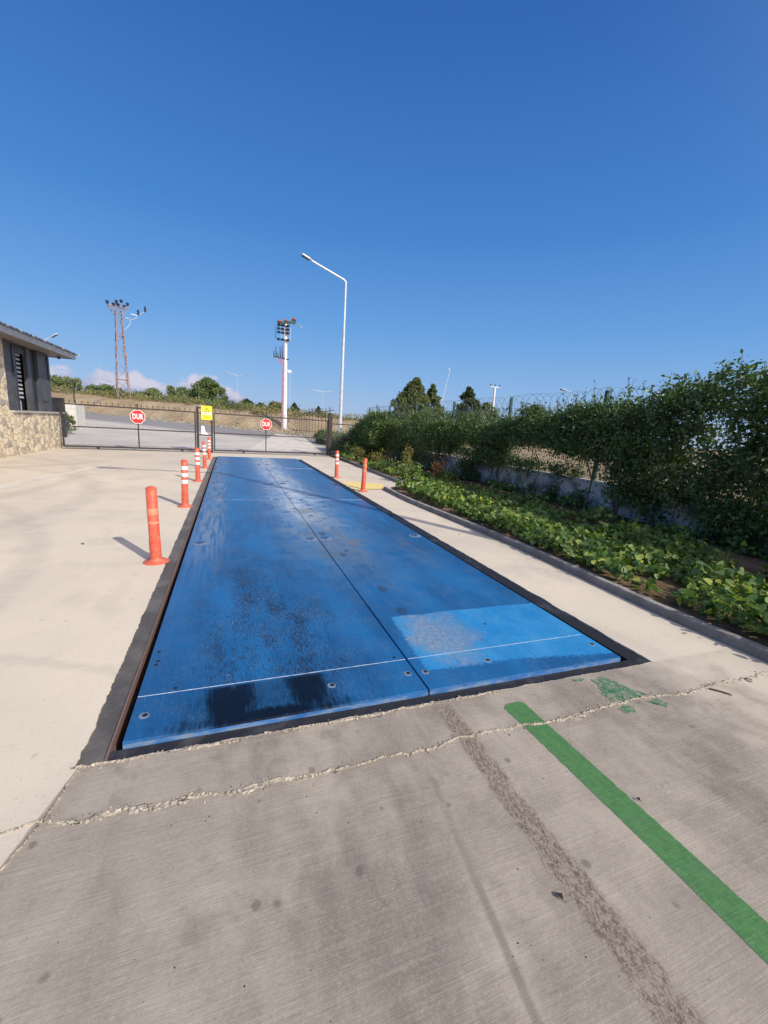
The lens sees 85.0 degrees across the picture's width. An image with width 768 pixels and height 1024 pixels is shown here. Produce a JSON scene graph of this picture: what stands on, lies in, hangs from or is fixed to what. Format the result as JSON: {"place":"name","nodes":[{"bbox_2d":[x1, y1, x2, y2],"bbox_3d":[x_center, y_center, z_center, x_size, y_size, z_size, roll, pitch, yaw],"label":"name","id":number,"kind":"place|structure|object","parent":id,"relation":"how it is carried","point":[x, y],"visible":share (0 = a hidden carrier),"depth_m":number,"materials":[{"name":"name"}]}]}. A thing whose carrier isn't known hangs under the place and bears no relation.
{"place":"outdoors","nodes":[
{"label":"outdoors","id":0,"kind":"place"},
{"bbox_2d":[0,321,79,457],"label":"guard house","id":1,"kind":"structure","parent":0,"point":[30,420],"depth_m":13.24,"materials":[{"name":"stone"}]},
{"bbox_2d":[12,343,20,409],"bbox_3d":[-11.159,-4.064,12.622,0.090,1.949,0.269,-1,12,-20],"label":"window frame","id":2,"kind":"structure","parent":1,"relation":"in","point":[17,386],"depth_m":12.70,"materials":[{"name":"grey metal"}]},
{"bbox_2d":[14,344,24,354],"bbox_3d":[-11.274,-5.005,12.897,0.080,0.230,0.698,-1,12,-20],"label":"window frame","id":3,"kind":"structure","parent":1,"relation":"in","point":[18,349],"depth_m":12.92,"materials":[{"name":"grey metal"}]},
{"bbox_2d":[22,347,34,410],"bbox_3d":[-11.471,-4.260,13.502,0.110,1.949,0.240,-1,12,-20],"label":"window frame","id":4,"kind":"structure","parent":1,"relation":"in","point":[25,358],"depth_m":13.46,"materials":[{"name":"grey metal"}]},
{"bbox_2d":[29,350,38,410],"bbox_3d":[-11.623,-4.334,13.827,0.050,1.949,0.488,-1,12,-20],"label":"window frame","id":5,"kind":"structure","parent":1,"relation":"in","point":[31,356],"depth_m":13.90,"materials":[{"name":"grey metal"}]},
{"bbox_2d":[64,413,335,456],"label":"road","id":6,"kind":"structure","parent":0,"point":[249,441],"depth_m":23.60,"materials":[{"name":"grey asphalt"}]},
{"bbox_2d":[52,397,67,436],"bbox_3d":[-14.962,-4.341,19.317,0.440,1.800,0.200,-1,12,-20],"label":"meter cabinet","id":7,"kind":"object","parent":6,"relation":"on","point":[55,404],"visible":0.5,"depth_m":19.16,"materials":[{"name":"grey metal"}]},
{"bbox_2d":[85,412,312,436],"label":"kerb","id":8,"kind":"structure","parent":6,"relation":"on","point":[199,424],"depth_m":36.38,"materials":[{"name":"concrete"}]},
{"bbox_2d":[248,434,322,452],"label":"path","id":9,"kind":"structure","parent":0,"point":[276,443],"depth_m":24.21,"materials":[{"name":"grey concrete"}]},
{"bbox_2d":[0,447,767,1023],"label":"concrete pavement","id":10,"kind":"structure","parent":0,"point":[384,855],"depth_m":1.55,"materials":[{"name":"grey concrete"}]},
{"bbox_2d":[143,486,169,565],"bbox_3d":[-2.268,0.125,4.124,0.240,0.764,0.240,-2,12,-20],"label":"flexible bollard","id":11,"kind":"object","parent":10,"relation":"on","point":[156,557],"visible":1,"depth_m":4.10,"materials":[{"name":"orange plastic"}]},
{"bbox_2d":[177,459,192,507],"bbox_3d":[-3.224,-0.465,6.776,0.240,0.764,0.240,0,12,-20],"label":"flexible bollard","id":12,"kind":"object","parent":10,"relation":"on","point":[184,484],"visible":1,"depth_m":6.75,"materials":[{"name":"orange plastic"}]},
{"bbox_2d":[65,448,326,455],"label":"gate track","id":13,"kind":"structure","parent":10,"relation":"on","point":[172,451],"depth_m":16.68,"materials":[{"name":"grey metal"}]},
{"bbox_2d":[59,399,196,451],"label":"sliding gate","id":14,"kind":"structure","parent":13,"relation":"on","point":[103,446],"depth_m":16.09,"materials":[{"name":"brown metal"}]},
{"bbox_2d":[130,410,144,423],"bbox_3d":[-9.524,-3.680,16.194,0.508,0.508,0.014,-2,13,-26],"label":"stop sign","id":15,"kind":"object","parent":14,"relation":"attached to","point":[137,416],"visible":1,"depth_m":16.19,"materials":[{"name":"red metal"}]},
{"bbox_2d":[213,410,327,454],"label":"sliding gate","id":16,"kind":"structure","parent":13,"relation":"on","point":[257,435],"depth_m":18.50,"materials":[{"name":"brown metal"}]},
{"bbox_2d":[261,419,271,429],"bbox_3d":[-5.158,-3.838,18.345,0.471,0.471,0.014,-2,13,-26],"label":"stop sign","id":17,"kind":"object","parent":16,"relation":"attached to","point":[266,424],"visible":1,"depth_m":18.35,"materials":[{"name":"red metal"}]},
{"bbox_2d":[193,448,202,481],"bbox_3d":[-4.243,-1.080,9.530,0.240,0.764,0.240,-1,12,-20],"label":"flexible bollard","id":18,"kind":"object","parent":10,"relation":"on","point":[197,463],"visible":1,"depth_m":9.50,"materials":[{"name":"orange plastic"}]},
{"bbox_2d":[196,406,212,452],"bbox_3d":[-7.430,-3.405,17.361,0.627,1.860,0.098,-2,12,-25],"label":"gate post","id":19,"kind":"object","parent":10,"relation":"on","point":[197,421],"visible":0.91,"depth_m":17.33,"materials":[{"name":"brown metal"}]},
{"bbox_2d":[201,426,207,434],"bbox_3d":[-7.424,-3.389,17.352,0.270,0.340,0.140,-2,13,-26],"label":"gate motor cover","id":20,"kind":"object","parent":19,"relation":"on","point":[203,430],"visible":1,"depth_m":17.26,"materials":[{"name":"white plastic"}]},
{"bbox_2d":[201,406,211,419],"bbox_3d":[-7.282,-4.070,17.206,0.410,0.550,0.011,-2,13,-26],"label":"warning sign","id":21,"kind":"object","parent":19,"relation":"attached to","point":[206,412],"visible":1,"depth_m":17.20,"materials":[{"name":"yellow metal"}]},
{"bbox_2d":[201,441,208,467],"bbox_3d":[-5.198,-1.657,12.120,0.240,0.764,0.240,-2,12,-20],"label":"flexible bollard","id":22,"kind":"object","parent":10,"relation":"on","point":[204,454],"visible":1,"depth_m":12.08,"materials":[{"name":"orange plastic"}]},
{"bbox_2d":[207,437,211,459],"bbox_3d":[-6.153,-2.241,14.741,0.240,0.764,0.240,-1,12,-20],"label":"flexible bollard","id":23,"kind":"object","parent":10,"relation":"on","point":[209,447],"visible":0.98,"depth_m":14.71,"materials":[{"name":"orange plastic"}]},
{"bbox_2d":[327,413,332,455],"bbox_3d":[-2.563,-3.639,19.753,0.200,1.975,0.200,-2,13,-26],"label":"gate post","id":24,"kind":"object","parent":10,"relation":"on","point":[329,439],"visible":0.96,"depth_m":19.67,"materials":[{"name":"brown metal"}]},
{"bbox_2d":[332,450,339,477],"bbox_3d":[-1.322,-1.342,11.753,0.240,0.764,0.240,-1,12,-20],"label":"flexible bollard","id":25,"kind":"object","parent":10,"relation":"on","point":[336,463],"visible":1,"depth_m":11.72,"materials":[{"name":"orange plastic"}]},
{"bbox_2d":[76,456,648,765],"bbox_3d":[-2.367,-0.327,9.481,3.430,0.540,15.645,-1,12,-20],"label":"weighbridge","id":26,"kind":"object","parent":10,"relation":"in","point":[289,593],"visible":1,"depth_m":3.08,"materials":[{"name":"blue metal"}]},
{"bbox_2d":[358,458,367,491],"bbox_3d":[-0.453,-0.849,9.559,0.240,0.764,0.240,1,11,-20],"label":"flexible bollard","id":27,"kind":"object","parent":10,"relation":"on","point":[363,481],"visible":1,"depth_m":9.53,"materials":[{"name":"orange plastic"}]},
{"bbox_2d":[332,454,406,483],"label":"kerb","id":28,"kind":"structure","parent":10,"relation":"on","point":[379,473],"depth_m":13.46,"materials":[{"name":"concrete"}]},
{"bbox_2d":[555,892,565,902],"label":"dry leaf","id":29,"kind":"object","parent":10,"relation":"on","point":[560,895],"visible":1,"depth_m":1.35,"materials":[{"name":"brown plant"}]},
{"bbox_2d":[383,486,767,662],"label":"kerb","id":30,"kind":"structure","parent":10,"relation":"on","point":[747,646],"depth_m":4.00,"materials":[{"name":"concrete"}]},
{"bbox_2d":[709,688,731,695],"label":"dry twig","id":31,"kind":"object","parent":10,"relation":"on","point":[719,691],"visible":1,"depth_m":2.55,"materials":[{"name":"brown plant"}]},
{"bbox_2d":[0,0,767,450],"label":"sky","id":32,"kind":"structure","parent":0,"point":[523,197],"materials":[{"name":"blue"}]},
{"bbox_2d":[51,392,767,514],"bbox_3d":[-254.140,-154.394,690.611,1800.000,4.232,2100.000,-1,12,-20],"label":"ground","id":33,"kind":"structure","parent":0,"point":[249,422],"depth_m":38.38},
{"bbox_2d":[50,375,82,391],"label":"poplar bush","id":34,"kind":"object","parent":33,"relation":"on","point":[59,380],"visible":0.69,"depth_m":49.31,"materials":[{"name":"green plant"}]},
{"bbox_2d":[65,411,78,431],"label":"garden bush","id":35,"kind":"object","parent":33,"relation":"on","point":[71,421],"visible":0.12,"depth_m":20.75,"materials":[{"name":"green plant"}]},
{"bbox_2d":[72,379,74,402],"bbox_3d":[-22.187,-8.102,30.008,0.083,2.793,0.083,4,11,2],"label":"iron post","id":36,"kind":"object","parent":33,"relation":"on","point":[73,390],"visible":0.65,"depth_m":29.86,"materials":[{"name":"black metal"}]},
{"bbox_2d":[65,403,85,427],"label":"wall block","id":37,"kind":"structure","parent":33,"relation":"on","point":[79,413],"depth_m":24.32,"materials":[{"name":"white concrete"}]},
{"bbox_2d":[83,382,123,393],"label":"broadleaf tree","id":38,"kind":"object","parent":33,"relation":"on","point":[107,387],"visible":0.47,"depth_m":60.95,"materials":[{"name":"green plant"}]},
{"bbox_2d":[105,299,145,398],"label":"lattice tower","id":39,"kind":"structure","parent":33,"relation":"on","point":[122,330],"depth_m":42.60,"materials":[{"name":"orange metal"}]},
{"bbox_2d":[138,387,166,398],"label":"broadleaf tree","id":40,"kind":"object","parent":33,"relation":"on","point":[153,391],"visible":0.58,"depth_m":57.42,"materials":[{"name":"green plant"}]},
{"bbox_2d":[166,385,192,398],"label":"pale shrub","id":41,"kind":"object","parent":33,"relation":"on","point":[178,391],"visible":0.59,"depth_m":54.56,"materials":[{"name":"green plant"}]},
{"bbox_2d":[51,384,362,420],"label":"dry scrub","id":42,"kind":"object","parent":33,"relation":"on","point":[252,409],"visible":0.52,"depth_m":43.24,"materials":[{"name":"brown plant"}]},
{"bbox_2d":[186,376,228,404],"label":"broadleaf tree","id":43,"kind":"object","parent":33,"relation":"on","point":[204,387],"visible":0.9,"depth_m":51.34,"materials":[{"name":"green plant"}]},
{"bbox_2d":[146,413,311,436],"bbox_3d":[-13.969,-7.685,36.886,19.687,1.227,2.143,6,12,12],"label":"rubble","id":44,"kind":"object","parent":33,"relation":"on","point":[272,431],"visible":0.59,"depth_m":36.62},
{"bbox_2d":[240,398,253,405],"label":"conifer","id":45,"kind":"object","parent":33,"relation":"on","point":[246,400],"visible":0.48,"depth_m":55.82,"materials":[{"name":"green plant"}]},
{"bbox_2d":[268,401,281,408],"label":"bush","id":46,"kind":"object","parent":33,"relation":"on","point":[273,402],"visible":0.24,"depth_m":49.52,"materials":[{"name":"green plant"}]},
{"bbox_2d":[273,317,300,429],"bbox_3d":[-8.272,-11.822,36.025,2.314,9.379,1.028,4,11,1],"label":"floodlight mast","id":47,"kind":"object","parent":33,"relation":"on","point":[285,322],"visible":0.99,"depth_m":35.68,"materials":[{"name":"white metal"}]},
{"bbox_2d":[287,402,299,411],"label":"conifer","id":48,"kind":"object","parent":33,"relation":"on","point":[294,404],"visible":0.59,"depth_m":57.87,"materials":[{"name":"green plant"}]},
{"bbox_2d":[293,408,333,433],"bbox_3d":[-5.678,-6.824,31.852,0.070,2.007,13.314,-1,12,-23],"label":"railing fence","id":49,"kind":"object","parent":33,"relation":"on","point":[312,412],"visible":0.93,"depth_m":30.89,"materials":[{"name":"brown metal"}]},
{"bbox_2d":[301,253,346,432],"bbox_3d":[-3.625,-9.185,24.819,2.825,10.555,0.344,-2,12,-24],"label":"street lamp","id":50,"kind":"object","parent":33,"relation":"on","point":[343,349],"visible":0.82,"depth_m":25.11,"materials":[{"name":"white metal"}]},
{"bbox_2d":[311,428,342,443],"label":"bush","id":51,"kind":"object","parent":33,"relation":"on","point":[319,433],"visible":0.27,"depth_m":27.57,"materials":[{"name":"green plant"}]},
{"bbox_2d":[387,390,414,421],"bbox_3d":[1.457,-8.041,34.422,3.309,3.870,3.180,7,12,17],"label":"pine tree","id":52,"kind":"object","parent":33,"relation":"on","point":[399,399],"visible":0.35,"depth_m":33.74,"materials":[{"name":"green plant"}]},
{"bbox_2d":[390,377,443,427],"bbox_3d":[2.684,-8.574,34.704,6.184,5.123,5.890,4,11,3],"label":"pine tree","id":53,"kind":"object","parent":33,"relation":"on","point":[415,390],"visible":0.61,"depth_m":33.47,"materials":[{"name":"green plant"}]},
{"bbox_2d":[426,383,447,420],"bbox_3d":[3.809,-8.633,35.510,3.391,4.410,4.205,3,11,-2],"label":"pine tree","id":54,"kind":"object","parent":33,"relation":"on","point":[432,394],"visible":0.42,"depth_m":34.88,"materials":[{"name":"green plant"}]},
{"bbox_2d":[448,386,480,420],"bbox_3d":[7.282,-9.012,38.455,4.298,4.991,4.738,-1,12,-20],"label":"fir tree","id":55,"kind":"object","parent":33,"relation":"on","point":[467,394],"visible":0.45,"depth_m":37.85,"materials":[{"name":"green plant"}]},
{"bbox_2d":[464,402,499,421],"bbox_3d":[8.969,-7.777,36.369,3.987,3.566,3.582,-1,12,-20],"label":"broadleaf tree","id":56,"kind":"object","parent":33,"relation":"on","point":[487,406],"visible":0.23,"depth_m":35.77,"materials":[{"name":"green plant"}]},
{"bbox_2d":[490,384,499,417],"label":"utility pole","id":57,"kind":"object","parent":33,"relation":"on","point":[494,392],"visible":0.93,"depth_m":55.09,"materials":[{"name":"white metal"}]},
{"bbox_2d":[58,703,764,1022],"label":"grit","id":58,"kind":"object","parent":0,"point":[398,884],"visible":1,"depth_m":1.37,"materials":[{"name":"grey stone"}]},
{"bbox_2d":[331,454,767,646],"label":"soil bed","id":59,"kind":"object","parent":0,"point":[747,563],"visible":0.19,"depth_m":4.95,"materials":[{"name":"brown soil"}]},
{"bbox_2d":[323,427,356,452],"bbox_3d":[-2.257,-3.937,22.767,2.042,1.390,4.322,-1,12,-20],"label":"bush","id":60,"kind":"object","parent":59,"relation":"on","point":[339,448],"visible":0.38,"depth_m":21.28,"materials":[{"name":"green plant"}]},
{"bbox_2d":[331,423,356,453],"bbox_3d":[-1.480,-3.505,20.327,2.260,1.425,0.045,-2,13,-26],"label":"fence panel","id":61,"kind":"object","parent":59,"relation":"on","point":[341,435],"visible":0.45,"depth_m":20.02,"materials":[{"name":"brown metal"}]},
{"bbox_2d":[343,441,357,452],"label":"garden plant","id":62,"kind":"object","parent":59,"relation":"on","point":[349,451],"visible":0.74,"depth_m":18.67,"materials":[{"name":"green plant"}]},
{"bbox_2d":[350,443,366,457],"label":"garden plant","id":63,"kind":"object","parent":59,"relation":"on","point":[358,453],"visible":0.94,"depth_m":17.05,"materials":[{"name":"green plant"}]},
{"bbox_2d":[346,404,398,457],"bbox_3d":[-0.575,-3.655,19.159,1.893,2.404,4.655,-1,12,-20],"label":"hedge shrub","id":64,"kind":"object","parent":59,"relation":"on","point":[371,429],"visible":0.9,"depth_m":17.99,"materials":[{"name":"green plant"}]},
{"bbox_2d":[368,448,388,462],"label":"garden plant","id":65,"kind":"object","parent":59,"relation":"on","point":[374,456],"visible":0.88,"depth_m":15.30,"materials":[{"name":"green plant"}]},
{"bbox_2d":[375,457,398,467],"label":"garden plant","id":66,"kind":"object","parent":59,"relation":"on","point":[392,463],"visible":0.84,"depth_m":13.53,"materials":[{"name":"green plant"}]},
{"bbox_2d":[399,440,416,468],"bbox_3d":[0.677,-1.638,12.594,0.437,1.062,0.494,-1,12,-20],"label":"garden plant","id":67,"kind":"object","parent":59,"relation":"on","point":[408,454],"visible":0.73,"depth_m":12.53,"materials":[{"name":"green plant"}]},
{"bbox_2d":[397,458,424,476],"bbox_3d":[0.756,-1.159,11.423,0.517,0.597,0.799,-4,14,-35],"label":"garden plant","id":68,"kind":"object","parent":59,"relation":"on","point":[418,469],"visible":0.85,"depth_m":11.48,"materials":[{"name":"green plant"}]},
{"bbox_2d":[384,408,446,470],"bbox_3d":[1.172,-2.791,15.719,1.552,2.248,4.322,-1,12,-20],"label":"hedge shrub","id":69,"kind":"object","parent":59,"relation":"on","point":[412,431],"visible":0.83,"depth_m":15.24,"materials":[{"name":"green plant"}]},
{"bbox_2d":[427,456,446,479],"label":"garden plant","id":70,"kind":"object","parent":59,"relation":"on","point":[435,471],"visible":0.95,"depth_m":11.32,"materials":[{"name":"red plant"}]},
{"bbox_2d":[424,403,509,481],"bbox_3d":[2.376,-2.132,12.737,1.482,2.251,3.942,-1,12,-20],"label":"hedge shrub","id":71,"kind":"object","parent":59,"relation":"on","point":[453,435],"visible":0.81,"depth_m":12.26,"materials":[{"name":"green plant"}]},
{"bbox_2d":[474,393,585,501],"bbox_3d":[3.370,-1.556,9.999,1.458,2.331,3.495,-1,12,-20],"label":"hedge shrub","id":72,"kind":"object","parent":59,"relation":"on","point":[520,429],"visible":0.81,"depth_m":9.78,"materials":[{"name":"green plant"}]},
{"bbox_2d":[358,464,729,633],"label":"dead leaves","id":73,"kind":"object","parent":59,"relation":"on","point":[550,554],"visible":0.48,"depth_m":6.52,"materials":[{"name":"brown plant"}]},
{"bbox_2d":[335,450,767,634],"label":"creeper leaves","id":74,"kind":"object","parent":59,"relation":"on","point":[686,560],"visible":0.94,"depth_m":5.29,"materials":[{"name":"green plant"}]},
{"bbox_2d":[377,448,767,553],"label":"boundary wall","id":75,"kind":"structure","parent":59,"relation":"on","point":[543,479],"depth_m":8.81,"materials":[{"name":"grey concrete"}]},
{"bbox_2d":[369,380,764,500],"bbox_3d":[3.329,-1.995,10.801,0.407,1.982,24.604,-1,12,-20],"label":"wire fence","id":76,"kind":"object","parent":75,"relation":"on","point":[510,403],"visible":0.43,"depth_m":10.28,"materials":[{"name":"grey metal"}]},
{"bbox_2d":[542,377,696,519],"bbox_3d":[4.181,-1.185,7.848,1.512,2.572,2.850,-1,12,-20],"label":"hedge shrub","id":77,"kind":"object","parent":59,"relation":"on","point":[616,433],"visible":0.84,"depth_m":7.43,"materials":[{"name":"green plant"}]},
{"bbox_2d":[626,526,643,545],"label":"grass tuft","id":78,"kind":"object","parent":59,"relation":"on","point":[635,539],"visible":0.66,"depth_m":5.34,"materials":[{"name":"green plant"}]},
{"bbox_2d":[629,348,767,555],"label":"hedge shrub","id":79,"kind":"object","parent":59,"relation":"on","point":[705,397],"visible":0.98,"depth_m":5.87,"materials":[{"name":"green plant"}]}
]}

